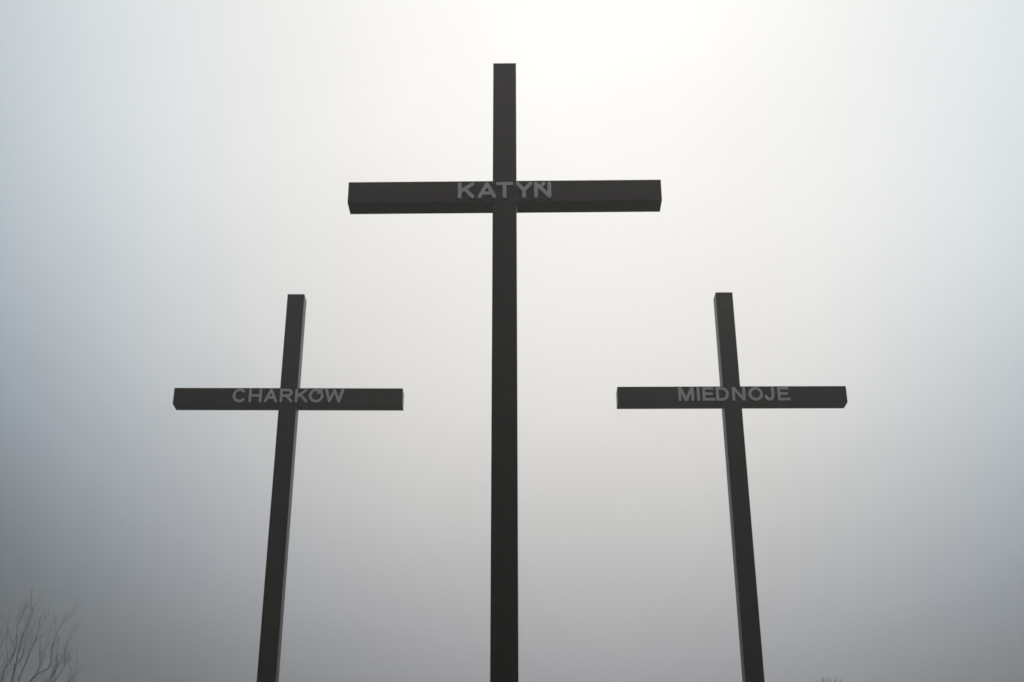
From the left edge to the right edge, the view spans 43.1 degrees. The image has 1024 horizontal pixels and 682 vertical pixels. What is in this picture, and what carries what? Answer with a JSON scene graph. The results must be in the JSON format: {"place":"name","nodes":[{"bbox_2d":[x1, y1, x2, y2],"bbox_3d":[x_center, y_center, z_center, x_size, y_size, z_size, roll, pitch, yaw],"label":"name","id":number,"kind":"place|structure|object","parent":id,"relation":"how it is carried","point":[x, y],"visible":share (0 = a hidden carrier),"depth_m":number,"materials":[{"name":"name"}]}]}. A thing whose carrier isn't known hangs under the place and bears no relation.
{"place":"outdoors","nodes":[
{"label":"outdoors","id":0,"kind":"place"},
{"bbox_2d":[0,0,1023,681],"label":"sky","id":1,"kind":"structure","parent":0,"point":[172,172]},
{"bbox_3d":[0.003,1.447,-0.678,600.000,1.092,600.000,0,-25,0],"label":"ground","id":2,"kind":"structure","parent":0,"visible":0},
{"bbox_2d":[0,587,81,681],"bbox_3d":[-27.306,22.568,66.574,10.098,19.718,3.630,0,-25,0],"label":"bare tree","id":3,"kind":"object","parent":2,"relation":"on","point":[50,664],"visible":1,"depth_m":69.44,"materials":[{"name":"grey plant"}]},
{"bbox_2d":[173,294,403,681],"bbox_3d":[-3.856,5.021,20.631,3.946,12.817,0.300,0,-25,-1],"label":"memorial cross","id":4,"kind":"object","parent":2,"relation":"on","point":[289,399],"visible":1,"depth_m":22.34,"materials":[{"name":"black paint"}]},
{"bbox_2d":[348,63,661,681],"bbox_3d":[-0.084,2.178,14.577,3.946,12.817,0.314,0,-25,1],"label":"memorial cross","id":5,"kind":"object","parent":2,"relation":"on","point":[504,196],"visible":1,"depth_m":16.26,"materials":[{"name":"black paint"}]},
{"bbox_2d":[616,292,847,681],"bbox_3d":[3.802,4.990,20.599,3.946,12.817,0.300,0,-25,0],"label":"memorial cross","id":6,"kind":"object","parent":2,"relation":"on","point":[730,397],"visible":1,"depth_m":22.30,"materials":[{"name":"black paint"}]}
]}

